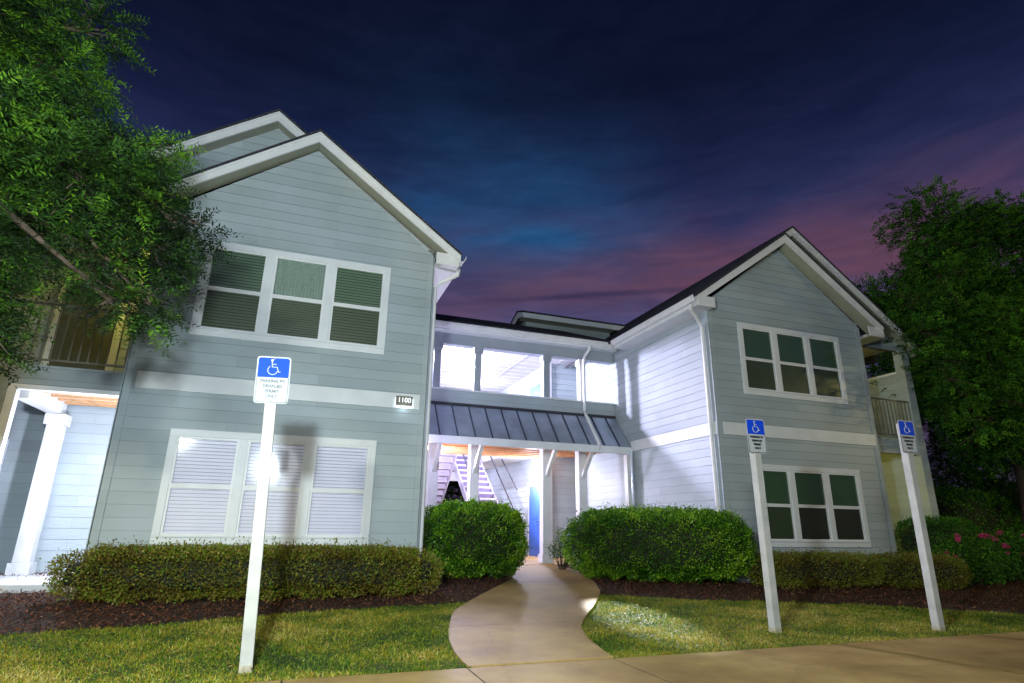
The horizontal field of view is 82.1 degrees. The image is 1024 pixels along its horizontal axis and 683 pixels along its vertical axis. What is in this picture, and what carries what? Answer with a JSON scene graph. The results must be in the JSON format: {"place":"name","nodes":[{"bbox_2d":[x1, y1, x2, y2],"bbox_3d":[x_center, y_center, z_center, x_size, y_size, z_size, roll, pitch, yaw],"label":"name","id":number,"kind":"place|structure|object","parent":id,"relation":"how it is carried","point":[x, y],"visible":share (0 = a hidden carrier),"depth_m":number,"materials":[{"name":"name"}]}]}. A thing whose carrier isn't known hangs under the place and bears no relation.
{"place":"outdoors","nodes":[
{"label":"outdoors","id":0,"kind":"place"},
{"bbox_2d":[0,571,1023,682],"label":"turf ground","id":1,"kind":"structure","parent":0,"point":[213,669],"depth_m":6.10,"materials":[{"name":"plant"}]},
{"bbox_2d":[0,0,243,390],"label":"shade tree","id":2,"kind":"object","parent":1,"relation":"on","point":[66,168],"visible":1,"depth_m":5.98,"materials":[{"name":"green plant"}]},
{"bbox_2d":[238,356,290,672],"bbox_3d":[-2.279,1.613,5.309,0.305,3.030,0.120,5,-18,-20],"label":"parking sign","id":3,"kind":"object","parent":1,"relation":"on","point":[271,388],"visible":1,"depth_m":5.37,"materials":[{"name":"paint"}]},
{"bbox_2d":[0,569,607,635],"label":"mulch bed","id":4,"kind":"object","parent":1,"relation":"on","point":[199,616],"visible":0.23,"depth_m":7.37,"materials":[{"name":"brown wood"}]},
{"bbox_2d":[39,535,450,605],"bbox_3d":[-3.477,3.196,8.305,5.341,0.916,1.174,7,-19,-19],"label":"hedge","id":5,"kind":"object","parent":4,"relation":"on","point":[110,571],"visible":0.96,"depth_m":7.92,"materials":[{"name":"green plant"}]},
{"bbox_2d":[422,495,532,578],"bbox_3d":[-0.737,3.761,11.313,2.257,1.551,2.262,7,-19,-19],"label":"bush","id":6,"kind":"object","parent":4,"relation":"on","point":[485,537],"visible":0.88,"depth_m":10.61,"materials":[{"name":"green plant"}]},
{"bbox_2d":[0,589,1020,679],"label":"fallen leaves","id":7,"kind":"object","parent":1,"relation":"on","point":[438,627],"visible":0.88,"depth_m":6.48,"materials":[{"name":"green plant"}]},
{"bbox_2d":[485,592,1023,657],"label":"grass","id":8,"kind":"structure","parent":1,"relation":"on","point":[967,615],"depth_m":7.65,"materials":[{"name":"green plant"}]},
{"bbox_2d":[745,418,781,633],"bbox_3d":[3.228,2.440,7.511,0.305,2.900,0.120,7,-18,-19],"label":"parking sign","id":9,"kind":"object","parent":1,"relation":"on","point":[756,438],"visible":0.99,"depth_m":7.53,"materials":[{"name":"paint"}]},
{"bbox_2d":[553,564,1023,613],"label":"mulch bed","id":10,"kind":"object","parent":1,"relation":"on","point":[701,589],"visible":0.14,"depth_m":10.22,"materials":[{"name":"brown wood"}]},
{"bbox_2d":[555,501,759,584],"bbox_3d":[2.811,3.923,11.561,3.969,1.589,2.241,-2,-18,8],"label":"hedge","id":11,"kind":"object","parent":10,"relation":"on","point":[647,543],"visible":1,"depth_m":10.86,"materials":[{"name":"green plant"}]},
{"bbox_2d":[738,546,888,590],"bbox_3d":[5.754,4.297,11.173,3.046,0.793,1.396,7,-19,-19],"label":"hedge","id":12,"kind":"object","parent":10,"relation":"on","point":[796,567],"visible":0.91,"depth_m":10.86,"materials":[{"name":"green plant"}]},
{"bbox_2d":[864,545,975,590],"bbox_3d":[7.945,4.473,11.600,2.197,0.858,1.489,7,-19,-19],"label":"hedge","id":13,"kind":"object","parent":10,"relation":"on","point":[904,568],"visible":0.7,"depth_m":11.26,"materials":[{"name":"green plant"}]},
{"bbox_2d":[853,174,1023,524],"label":"broadleaf tree","id":14,"kind":"object","parent":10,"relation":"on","point":[954,308],"visible":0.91,"depth_m":15.23,"materials":[{"name":"green plant"}]},
{"bbox_2d":[892,511,986,573],"bbox_3d":[9.888,4.672,13.516,2.914,1.506,0.965,7,-19,-19],"label":"hedge","id":15,"kind":"object","parent":10,"relation":"on","point":[906,535],"visible":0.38,"depth_m":13.37,"materials":[{"name":"green plant"}]},
{"bbox_2d":[916,528,1020,586],"bbox_3d":[9.453,4.468,12.146,2.201,1.166,1.548,7,-19,-19],"label":"rose bush","id":16,"kind":"object","parent":10,"relation":"on","point":[977,558],"visible":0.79,"depth_m":11.91,"materials":[{"name":"green plant"}]},
{"bbox_2d":[971,525,1023,582],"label":"rose bush","id":17,"kind":"object","parent":10,"relation":"on","point":[1019,544],"visible":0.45,"depth_m":12.84,"materials":[{"name":"green plant"}]},
{"bbox_2d":[896,420,945,631],"bbox_3d":[5.535,2.573,7.938,0.305,3.010,0.120,7,-19,-19],"label":"parking sign","id":18,"kind":"object","parent":1,"relation":"on","point":[907,439],"visible":1,"depth_m":7.96,"materials":[{"name":"paint"}]},
{"bbox_2d":[0,0,1023,502],"label":"sky","id":19,"kind":"structure","parent":0,"point":[597,160],"materials":[{"name":"blue"}]},
{"bbox_2d":[449,565,613,666],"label":"path","id":20,"kind":"structure","parent":0,"point":[527,614],"depth_m":7.17,"materials":[{"name":"concrete"}]},
{"bbox_2d":[544,527,571,569],"bbox_3d":[1.137,4.416,12.648,0.999,0.963,0.837,7,-19,-19],"label":"potted plant","id":21,"kind":"object","parent":20,"relation":"on","point":[562,566],"visible":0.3,"depth_m":12.51,"materials":[{"name":"green plant"}]},
{"bbox_2d":[245,631,1023,682],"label":"sidewalk","id":22,"kind":"structure","parent":0,"point":[997,655],"depth_m":5.38,"materials":[{"name":"concrete"}]},
{"bbox_2d":[244,632,1010,682],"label":"sidewalk joint","id":23,"kind":"object","parent":22,"relation":"on","point":[621,662],"visible":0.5,"depth_m":5.29,"materials":[{"name":"concrete"}]},
{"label":"ground","id":24,"kind":"structure","parent":0,"visible":0},
{"bbox_2d":[438,481,463,502],"bbox_3d":[-3.416,7.836,29.302,8.342,5.591,5.477,7,-19,-19],"label":"broadleaf tree","id":25,"kind":"object","parent":24,"relation":"on","point":[453,486],"visible":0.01,"depth_m":29.42,"materials":[{"name":"plant"}]},
{"bbox_2d":[0,108,939,595],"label":"apartment building","id":26,"kind":"structure","parent":24,"relation":"on","point":[402,408],"depth_m":10.72,"materials":[{"name":"paint"}]},
{"bbox_2d":[0,439,8,471],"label":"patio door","id":27,"kind":"structure","parent":26,"relation":"in","point":[1,464],"depth_m":9.90,"materials":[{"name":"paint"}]},
{"bbox_2d":[40,274,127,370],"bbox_3d":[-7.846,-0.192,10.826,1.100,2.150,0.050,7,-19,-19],"label":"balcony railing","id":28,"kind":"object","parent":26,"relation":"in","point":[64,317],"depth_m":10.75,"materials":[{"name":"paint"}]},
{"bbox_2d":[149,428,376,545],"bbox_3d":[-3.684,2.260,9.033,3.030,1.645,0.104,7,-19,-19],"label":"window","id":29,"kind":"structure","parent":26,"relation":"in","point":[320,487],"depth_m":9.00,"materials":[{"name":"paint"}]},
{"bbox_2d":[189,239,390,354],"bbox_3d":[-3.639,-0.720,9.973,3.030,1.645,0.104,7,-19,-19],"label":"window","id":30,"kind":"structure","parent":26,"relation":"in","point":[265,295],"depth_m":9.95,"materials":[{"name":"glass"}]},
{"bbox_2d":[528,481,539,556],"bbox_3d":[0.684,5.427,18.013,0.094,2.180,1.120,7,-19,-19],"label":"entry door","id":31,"kind":"structure","parent":26,"relation":"in","point":[533,488],"depth_m":18.02,"materials":[{"name":"blue paint"}]},
{"bbox_2d":[529,380,540,396],"bbox_3d":[0.749,2.402,18.974,0.053,2.190,1.120,7,-19,-19],"label":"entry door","id":32,"kind":"structure","parent":26,"relation":"in","point":[535,389],"depth_m":19.16,"materials":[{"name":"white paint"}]},
{"bbox_2d":[736,322,848,404],"bbox_3d":[6.422,0.521,13.428,2.970,1.645,0.104,7,-19,-19],"label":"window","id":33,"kind":"structure","parent":26,"relation":"in","point":[775,362],"depth_m":13.42,"materials":[{"name":"glass"}]},
{"bbox_2d":[762,464,871,546],"bbox_3d":[6.377,3.501,12.488,2.970,1.645,0.104,7,-19,-19],"label":"window","id":34,"kind":"structure","parent":26,"relation":"in","point":[807,506],"depth_m":12.53,"materials":[{"name":"glass"}]},
{"bbox_2d":[923,433,1023,529],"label":"broadleaf tree","id":35,"kind":"object","parent":24,"relation":"on","point":[1001,487],"visible":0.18,"depth_m":26.45,"materials":[{"name":"green plant"}]},
{"bbox_2d":[933,483,1023,554],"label":"hedge","id":36,"kind":"object","parent":24,"relation":"on","point":[988,511],"visible":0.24,"depth_m":18.60,"materials":[{"name":"green plant"}]}
]}

